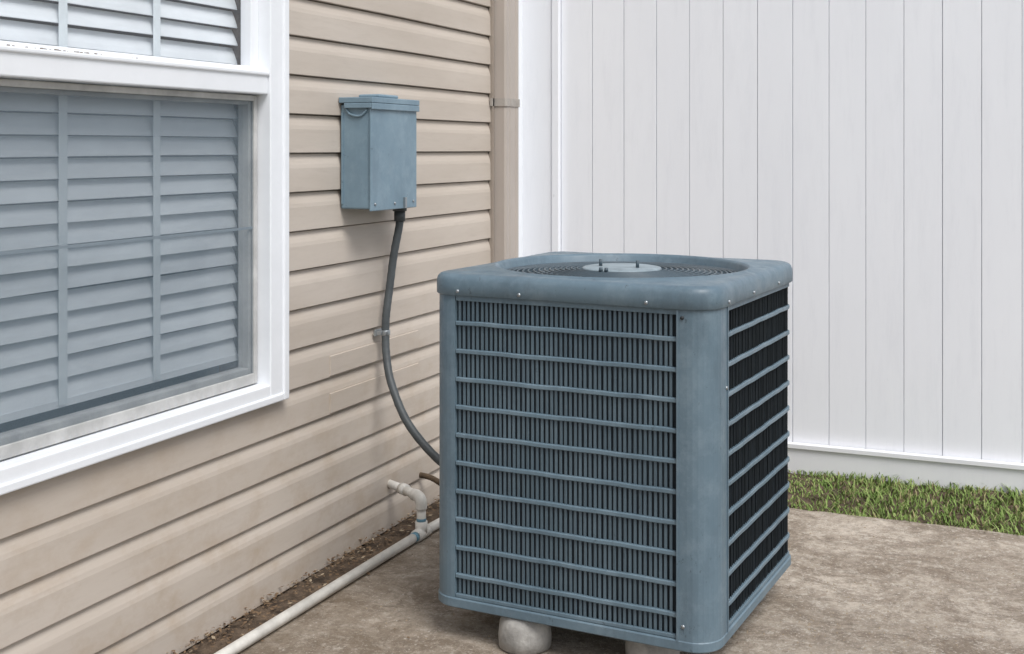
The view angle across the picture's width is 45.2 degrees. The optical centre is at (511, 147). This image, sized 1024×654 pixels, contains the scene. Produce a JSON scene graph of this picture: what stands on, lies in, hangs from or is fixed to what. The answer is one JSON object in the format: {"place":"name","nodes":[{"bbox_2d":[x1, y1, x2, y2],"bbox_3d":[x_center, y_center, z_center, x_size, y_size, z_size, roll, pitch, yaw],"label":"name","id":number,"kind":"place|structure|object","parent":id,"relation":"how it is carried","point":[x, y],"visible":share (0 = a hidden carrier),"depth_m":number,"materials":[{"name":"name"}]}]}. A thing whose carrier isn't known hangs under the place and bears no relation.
{"place":"outdoors","nodes":[
{"label":"outdoors","id":0,"kind":"place"},
{"bbox_2d":[238,508,1023,653],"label":"concrete patio","id":1,"kind":"structure","parent":0,"point":[349,616],"depth_m":3.48,"materials":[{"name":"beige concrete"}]},
{"bbox_2d":[214,479,438,653],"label":"pvc drain pipe","id":2,"kind":"object","parent":1,"relation":"on","point":[422,530],"visible":0.92,"depth_m":3.66,"materials":[{"name":"white plastic"}]},
{"bbox_2d":[437,251,792,653],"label":"air conditioner unit","id":3,"kind":"object","parent":1,"relation":"on","point":[614,435],"visible":1,"depth_m":3.11,"materials":[{"name":"blue paint"}]},
{"bbox_2d":[419,472,438,484],"bbox_3d":[-0.123,1.186,4.159,0.052,0.072,0.744,0,0,-37],"label":"refrigerant line","id":4,"kind":"object","parent":3,"relation":"attached to","point":[432,478],"visible":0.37,"depth_m":4.40,"materials":[{"name":"brown metal"}]},
{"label":"rear walls","id":5,"kind":"object","parent":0,"visible":0},
{"bbox_2d":[0,0,218,432],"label":"room interior","id":6,"kind":"object","parent":5,"relation":"attached to","point":[51,414],"depth_m":3.84,"materials":[{"name":"grey"}]},
{"label":"ground","id":7,"kind":"structure","parent":0,"visible":0},
{"bbox_2d":[32,0,415,563],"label":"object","id":8,"kind":"object","parent":7,"relation":"on","point":[237,53],"depth_m":3.59,"materials":[{"name":"vinyl"}]},
{"bbox_2d":[0,0,237,423],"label":"blind slats","id":9,"kind":"object","parent":8,"relation":"attached to","point":[103,315],"visible":0.85,"depth_m":3.09,"materials":[{"name":"white plastic"}]},
{"bbox_2d":[59,0,159,405],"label":"blind tapes","id":10,"kind":"object","parent":9,"relation":"attached to","point":[63,217],"visible":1,"depth_m":2.92,"materials":[{"name":"white fabric"}]},
{"bbox_2d":[0,78,251,445],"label":"sash","id":11,"kind":"object","parent":8,"relation":"attached to","point":[244,367],"visible":0.64,"depth_m":3.43,"materials":[{"name":"white plastic"}]},
{"bbox_2d":[0,0,490,653],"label":"siding","id":12,"kind":"object","parent":8,"relation":"attached to","point":[176,542],"visible":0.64,"depth_m":3.76,"materials":[{"name":"plastic"}]},
{"bbox_2d":[0,0,282,484],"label":"casing","id":13,"kind":"object","parent":12,"relation":"attached to","point":[269,383],"visible":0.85,"depth_m":3.53,"materials":[{"name":"white plastic"}]},
{"bbox_2d":[0,79,256,459],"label":"window","id":14,"kind":"structure","parent":13,"relation":"attached to","point":[22,446],"depth_m":3.12,"materials":[{"name":"white plastic"}]},
{"bbox_2d":[0,226,252,254],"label":"screen bar","id":15,"kind":"object","parent":14,"relation":"attached to","point":[108,242],"visible":1,"depth_m":3.00,"materials":[{"name":"grey metal"}]},
{"bbox_2d":[0,0,257,69],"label":"sash","id":16,"kind":"object","parent":13,"relation":"attached to","point":[249,34],"visible":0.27,"depth_m":3.51,"materials":[{"name":"white plastic"}]},
{"bbox_2d":[0,45,268,94],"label":"meeting rail","id":17,"kind":"object","parent":13,"relation":"attached to","point":[16,62],"visible":1,"depth_m":2.97,"materials":[{"name":"white plastic"}]},
{"bbox_2d":[7,44,101,54],"bbox_3d":[-1.036,-0.220,2.764,0.004,0.003,0.578,0,0,23],"label":"rail debris","id":18,"kind":"object","parent":17,"relation":"on","point":[56,49],"visible":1,"depth_m":2.78,"materials":[{"name":"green plant"}]},
{"bbox_2d":[0,0,288,495],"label":"casing edge trim","id":19,"kind":"structure","parent":13,"relation":"attached to","point":[29,480],"depth_m":3.51,"materials":[{"name":"white plastic"}]},
{"bbox_2d":[329,330,418,412],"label":"siding laps","id":20,"kind":"object","parent":12,"relation":"attached to","point":[361,391],"visible":1,"depth_m":4.08,"materials":[{"name":"beige plastic"}]},
{"bbox_2d":[339,94,418,210],"bbox_3d":[-0.432,0.015,4.031,0.123,0.374,0.323,0,0,23],"label":"electrical disconnect box","id":21,"kind":"object","parent":12,"relation":"attached to","point":[378,152],"visible":1,"depth_m":3.91,"materials":[{"name":"paint"}]},
{"bbox_2d":[381,208,438,464],"bbox_3d":[-0.199,0.650,3.940,0.621,0.906,0.132,0,0,42],"label":"electrical conduit","id":22,"kind":"object","parent":12,"relation":"attached to","point":[409,425],"visible":0.81,"depth_m":4.10,"materials":[{"name":"grey plastic"}]},
{"bbox_2d":[373,328,389,335],"bbox_3d":[-0.432,0.621,4.127,0.050,0.022,0.060,0,0,23],"label":"conduit clamp","id":23,"kind":"object","parent":22,"relation":"attached to","point":[378,332],"visible":0.94,"depth_m":4.11,"materials":[{"name":"metal"}]},
{"bbox_2d":[489,0,493,262],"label":"siding channel","id":24,"kind":"object","parent":12,"relation":"attached to","point":[491,127],"visible":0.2,"depth_m":5.00,"materials":[{"name":"beige plastic"}]},
{"bbox_2d":[494,0,517,261],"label":"downspout","id":25,"kind":"object","parent":12,"relation":"attached to","point":[505,133],"visible":0.48,"depth_m":5.01,"materials":[{"name":"beige metal"}]},
{"bbox_2d":[490,98,519,106],"bbox_3d":[-0.027,-0.184,5.060,0.062,0.032,0.174,0,0,23],"label":"downspout strap","id":26,"kind":"object","parent":25,"relation":"attached to","point":[506,102],"visible":0.98,"depth_m":5.01,"materials":[{"name":"beige metal"}]},
{"bbox_2d":[518,0,521,256],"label":"corner trim","id":27,"kind":"structure","parent":12,"relation":"attached to","point":[520,129],"depth_m":5.26,"materials":[{"name":"white plastic"}]},
{"bbox_2d":[180,500,438,653],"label":"soil strip","id":28,"kind":"object","parent":7,"relation":"on","point":[258,619],"visible":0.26,"depth_m":3.66,"materials":[{"name":"brown soil"}]},
{"bbox_2d":[166,495,446,653],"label":"leaf litter","id":29,"kind":"object","parent":28,"relation":"on","point":[267,601],"visible":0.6,"depth_m":3.65,"materials":[{"name":"brown plant"}]},
{"bbox_2d":[522,0,1023,494],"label":"white fence","id":30,"kind":"object","parent":7,"relation":"on","point":[857,166],"visible":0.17,"depth_m":4.79,"materials":[{"name":"paint"}]},
{"bbox_2d":[788,469,1023,535],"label":"grass verge","id":31,"kind":"object","parent":7,"relation":"on","point":[920,518],"depth_m":4.49,"materials":[{"name":"plant"}]}
]}

